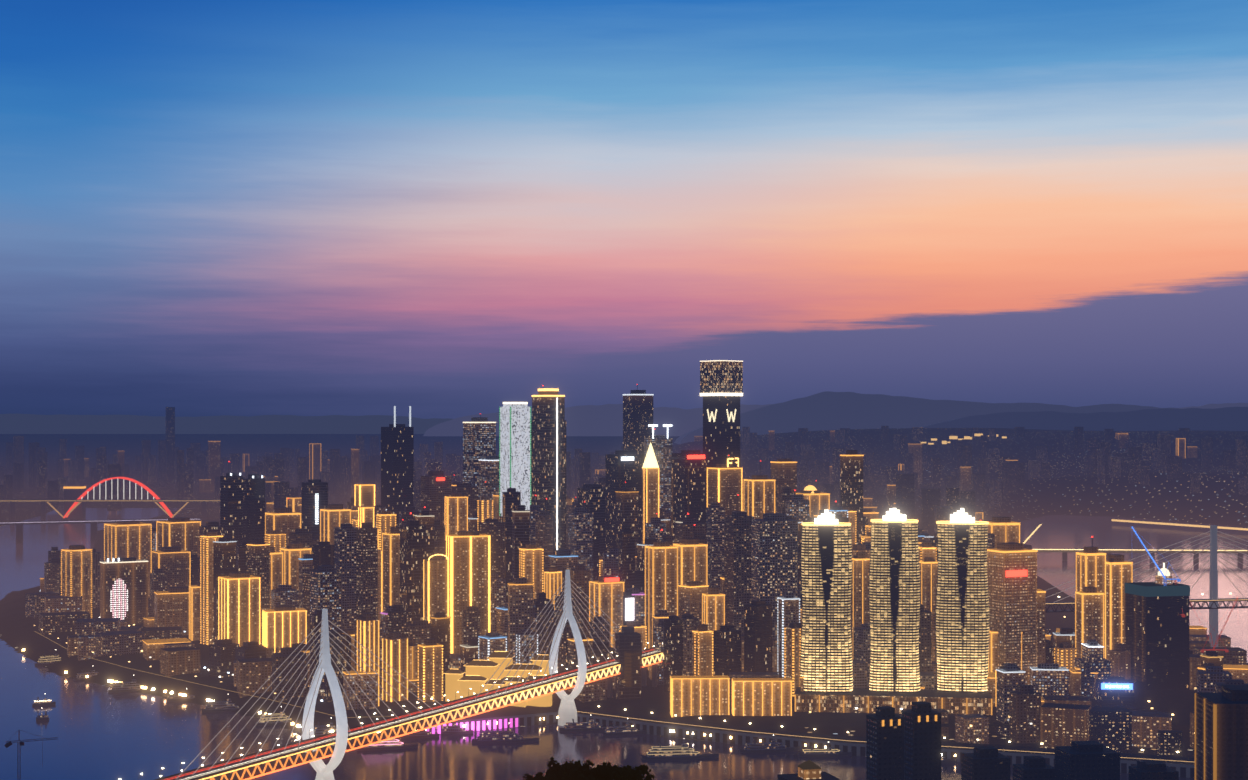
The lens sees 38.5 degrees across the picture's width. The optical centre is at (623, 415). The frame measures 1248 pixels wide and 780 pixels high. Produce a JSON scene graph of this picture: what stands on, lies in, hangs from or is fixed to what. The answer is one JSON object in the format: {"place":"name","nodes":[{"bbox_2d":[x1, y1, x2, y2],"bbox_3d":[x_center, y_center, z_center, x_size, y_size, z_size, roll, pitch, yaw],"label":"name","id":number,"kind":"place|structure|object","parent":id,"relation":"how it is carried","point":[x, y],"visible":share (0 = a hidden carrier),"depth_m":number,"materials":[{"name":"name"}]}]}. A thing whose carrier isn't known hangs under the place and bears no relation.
{"place":"outdoors","nodes":[
{"label":"outdoors","id":0,"kind":"place"},
{"bbox_2d":[0,414,451,433],"bbox_3d":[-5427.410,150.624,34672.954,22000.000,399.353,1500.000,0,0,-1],"label":"mountain ridge","id":1,"kind":"structure","parent":0,"point":[136,424],"depth_m":33891.18,"materials":[{"name":"blue"}]},
{"bbox_2d":[302,570,586,779],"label":"bridge towers","id":2,"kind":"structure","parent":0,"point":[567,711],"depth_m":1571.37,"materials":[{"name":"white concrete"}]},
{"bbox_2d":[139,646,663,779],"bbox_3d":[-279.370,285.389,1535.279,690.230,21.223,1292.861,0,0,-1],"label":"bridge deck","id":3,"kind":"structure","parent":2,"relation":"attached to","point":[272,763],"depth_m":1652.64,"materials":[{"name":"yellow metal"}]},
{"bbox_2d":[118,648,663,779],"bbox_3d":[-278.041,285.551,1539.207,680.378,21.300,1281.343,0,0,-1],"label":"bridge lights","id":4,"kind":"object","parent":3,"relation":"attached to","point":[273,770],"visible":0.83,"depth_m":1681.69},
{"bbox_2d":[0,508,1194,779],"bbox_3d":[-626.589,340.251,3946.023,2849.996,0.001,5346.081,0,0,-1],"label":"river","id":5,"kind":"structure","parent":0,"point":[96,730],"depth_m":1851.44,"materials":[{"name":"blue liquid"}]},
{"bbox_2d":[32,654,956,762],"bbox_3d":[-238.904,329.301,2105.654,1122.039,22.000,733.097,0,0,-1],"label":"boats","id":6,"kind":"object","parent":5,"relation":"on","point":[645,757],"visible":0.52,"depth_m":1862.89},
{"bbox_2d":[34,654,944,760],"bbox_3d":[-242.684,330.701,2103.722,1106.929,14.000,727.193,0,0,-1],"label":"river boat cabins","id":7,"kind":"object","parent":6,"relation":"on","point":[682,750],"visible":0.71,"depth_m":1900.41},
{"bbox_2d":[0,434,1227,778],"bbox_3d":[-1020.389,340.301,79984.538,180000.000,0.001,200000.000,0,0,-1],"label":"ground","id":8,"kind":"structure","parent":0,"point":[254,446],"depth_m":16221.27,"materials":[{"name":"grey"}]},
{"bbox_2d":[5,730,57,779],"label":"tower crane","id":9,"kind":"object","parent":8,"relation":"on","point":[8,744],"visible":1,"depth_m":1236.20,"materials":[{"name":"black paint"}]},
{"bbox_2d":[0,518,201,543],"bbox_3d":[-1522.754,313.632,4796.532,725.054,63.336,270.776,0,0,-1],"label":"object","id":10,"kind":"object","parent":8,"relation":"on","point":[19,533],"visible":0.54,"depth_m":4814.07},
{"bbox_2d":[16,520,136,522],"bbox_3d":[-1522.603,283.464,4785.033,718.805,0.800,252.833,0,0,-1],"label":"girder bridge lights","id":11,"kind":"object","parent":10,"relation":"attached to","point":[72,521],"visible":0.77,"depth_m":4800.90},
{"bbox_2d":[0,486,219,519],"bbox_3d":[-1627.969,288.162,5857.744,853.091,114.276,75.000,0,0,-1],"label":"bridge","id":12,"kind":"structure","parent":8,"relation":"on","point":[71,497],"depth_m":5826.50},
{"bbox_2d":[47,477,188,517],"bbox_3d":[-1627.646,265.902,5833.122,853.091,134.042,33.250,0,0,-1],"label":"arch bridge lights","id":13,"kind":"object","parent":12,"relation":"attached to","point":[167,511],"visible":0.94,"depth_m":5822.31},
{"bbox_2d":[176,578,644,778],"bbox_3d":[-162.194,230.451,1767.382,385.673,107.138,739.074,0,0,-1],"label":"bridge cables","id":14,"kind":"object","parent":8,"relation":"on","point":[396,671],"visible":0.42,"depth_m":1609.28,"materials":[{"name":"grey metal"}]},
{"bbox_2d":[500,404,529,515],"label":"skyscraper","id":15,"kind":"structure","parent":8,"relation":"on","point":[520,447],"depth_m":2600.05,"materials":[{"name":"white glass"}]},
{"bbox_2d":[523,757,654,779],"bbox_3d":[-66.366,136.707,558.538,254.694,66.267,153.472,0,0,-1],"label":"tree","id":16,"kind":"object","parent":8,"relation":"on","point":[576,771],"depth_m":541.37,"materials":[{"name":"plant"}]},
{"bbox_2d":[0,426,1247,779],"bbox_3d":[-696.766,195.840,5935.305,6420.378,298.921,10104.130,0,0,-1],"label":"buildings","id":17,"kind":"structure","parent":8,"relation":"on","point":[1080,734],"depth_m":2254.34,"materials":[{"name":"brown concrete"}]},
{"bbox_2d":[83,385,1217,769],"bbox_3d":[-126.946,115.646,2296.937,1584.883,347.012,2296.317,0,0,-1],"label":"rooftop plant and masts","id":18,"kind":"object","parent":17,"relation":"on","point":[1139,763],"visible":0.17,"depth_m":2161.57,"materials":[{"name":"grey metal"}]},
{"bbox_2d":[1190,601,1228,651],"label":"crane","id":19,"kind":"object","parent":17,"relation":"on","point":[1226,650],"visible":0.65,"depth_m":2098.64,"materials":[{"name":"red paint"}]},
{"bbox_2d":[1201,597,1237,651],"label":"crane","id":20,"kind":"object","parent":17,"relation":"on","point":[1202,650],"visible":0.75,"depth_m":2102.32,"materials":[{"name":"red paint"}]},
{"bbox_2d":[13,417,1247,747],"bbox_3d":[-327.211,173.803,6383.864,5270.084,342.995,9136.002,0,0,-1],"label":"buildings","id":21,"kind":"structure","parent":8,"relation":"on","point":[773,557],"depth_m":2394.91,"materials":[{"name":"grey concrete"}]},
{"bbox_2d":[607,664,656,697],"bbox_3d":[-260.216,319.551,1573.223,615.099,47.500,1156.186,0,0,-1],"label":"bridge piers","id":22,"kind":"structure","parent":8,"relation":"on","point":[644,681],"depth_m":2143.68,"materials":[{"name":"grey concrete"}]},
{"bbox_2d":[37,361,1246,714],"bbox_3d":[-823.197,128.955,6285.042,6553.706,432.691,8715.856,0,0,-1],"label":"buildings","id":23,"kind":"structure","parent":8,"relation":"on","point":[1157,637],"depth_m":2606.04,"materials":[{"name":"black concrete"}]},
{"bbox_2d":[22,360,1247,779],"bbox_3d":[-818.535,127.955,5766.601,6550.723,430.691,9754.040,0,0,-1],"label":"city light fittings","id":24,"kind":"object","parent":23,"relation":"on","point":[960,516],"visible":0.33,"depth_m":2247.91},
{"bbox_2d":[1133,528,1180,584],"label":"tower crane","id":25,"kind":"object","parent":23,"relation":"on","point":[1178,580],"visible":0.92,"depth_m":2069.21,"materials":[{"name":"blue paint"}]},
{"bbox_2d":[456,706,1194,777],"bbox_3d":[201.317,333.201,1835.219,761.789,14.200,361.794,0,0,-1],"label":"river embankment arcade","id":26,"kind":"object","parent":8,"relation":"on","point":[529,717],"visible":0.52,"depth_m":1853.46},
{"bbox_2d":[1045,531,1247,602],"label":"bridge cables","id":27,"kind":"object","parent":8,"relation":"on","point":[1184,559],"visible":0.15,"depth_m":2346.10,"materials":[{"name":"grey metal"}]},
{"bbox_2d":[1045,593,1247,603],"bbox_3d":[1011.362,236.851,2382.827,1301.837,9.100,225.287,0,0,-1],"label":"jialing bridge lights","id":28,"kind":"object","parent":27,"relation":"on","point":[1192,600],"visible":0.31,"depth_m":2332.99},
{"bbox_2d":[0,508,1247,740],"bbox_3d":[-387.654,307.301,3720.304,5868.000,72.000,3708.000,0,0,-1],"label":"ground","id":29,"kind":"structure","parent":0,"point":[18,628],"depth_m":2108.29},
{"bbox_2d":[445,658,552,706],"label":"building","id":30,"kind":"structure","parent":29,"relation":"on","point":[455,689],"depth_m":2041.67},
{"bbox_2d":[445,652,548,683],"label":"guild hall roofs","id":31,"kind":"structure","parent":30,"relation":"attached to","point":[492,663],"depth_m":2054.49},
{"bbox_2d":[800,520,988,692],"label":"skyscrapers","id":32,"kind":"structure","parent":29,"relation":"on","point":[961,628],"depth_m":1985.87,"materials":[{"name":"grey"}]},
{"bbox_2d":[1023,519,1247,550],"bbox_3d":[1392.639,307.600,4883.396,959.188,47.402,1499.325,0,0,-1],"label":"viaduct lights","id":33,"kind":"object","parent":29,"relation":"on","point":[1160,523],"visible":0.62,"depth_m":5235.30},
{"bbox_2d":[1038,550,1247,561],"bbox_3d":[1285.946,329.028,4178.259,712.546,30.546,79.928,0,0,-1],"label":"bridge","id":34,"kind":"structure","parent":29,"relation":"on","point":[1107,552],"depth_m":4175.08,"materials":[{"name":"grey concrete"}]},
{"bbox_2d":[0,0,1247,418],"label":"sky","id":35,"kind":"structure","parent":0,"point":[443,209],"materials":[{"name":"blue"}]},
{"bbox_2d":[423,403,1247,435],"bbox_3d":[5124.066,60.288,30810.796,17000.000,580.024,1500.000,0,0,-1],"label":"mountain ridge","id":36,"kind":"structure","parent":0,"point":[597,420],"depth_m":29990.23,"materials":[{"name":"grey"}]},
{"bbox_2d":[674,391,1210,443],"bbox_3d":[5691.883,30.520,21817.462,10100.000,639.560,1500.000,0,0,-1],"label":"mountain ridge","id":37,"kind":"structure","parent":0,"point":[826,410],"depth_m":21030.69,"materials":[{"name":"blue"}]},
{"bbox_2d":[672,428,1247,528],"bbox_3d":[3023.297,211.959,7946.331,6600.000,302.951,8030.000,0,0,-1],"label":"jiangbei hills","id":38,"kind":"structure","parent":0,"point":[1069,486],"depth_m":6419.75,"materials":[{"name":"grey"}]},
{"bbox_2d":[920,407,1247,430],"bbox_3d":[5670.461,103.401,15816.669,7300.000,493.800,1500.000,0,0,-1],"label":"mountain ridge","id":39,"kind":"structure","parent":0,"point":[1221,419],"depth_m":15047.19,"materials":[{"name":"blue"}]},
{"bbox_2d":[1019,515,1247,662],"bbox_3d":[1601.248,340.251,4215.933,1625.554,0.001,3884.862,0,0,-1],"label":"river","id":40,"kind":"structure","parent":0,"point":[1063,532],"depth_m":4423.28,"materials":[{"name":"pink liquid"}]},
{"bbox_2d":[1209,525,1217,646],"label":"bridge tower","id":41,"kind":"structure","parent":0,"point":[1213,593],"depth_m":2347.40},
{"bbox_2d":[1045,598,1247,612],"bbox_3d":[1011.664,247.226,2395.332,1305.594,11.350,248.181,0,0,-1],"label":"bridge truss","id":42,"kind":"object","parent":41,"relation":"attached to","point":[1221,600],"visible":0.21,"depth_m":2340.30,"materials":[{"name":"metal"}]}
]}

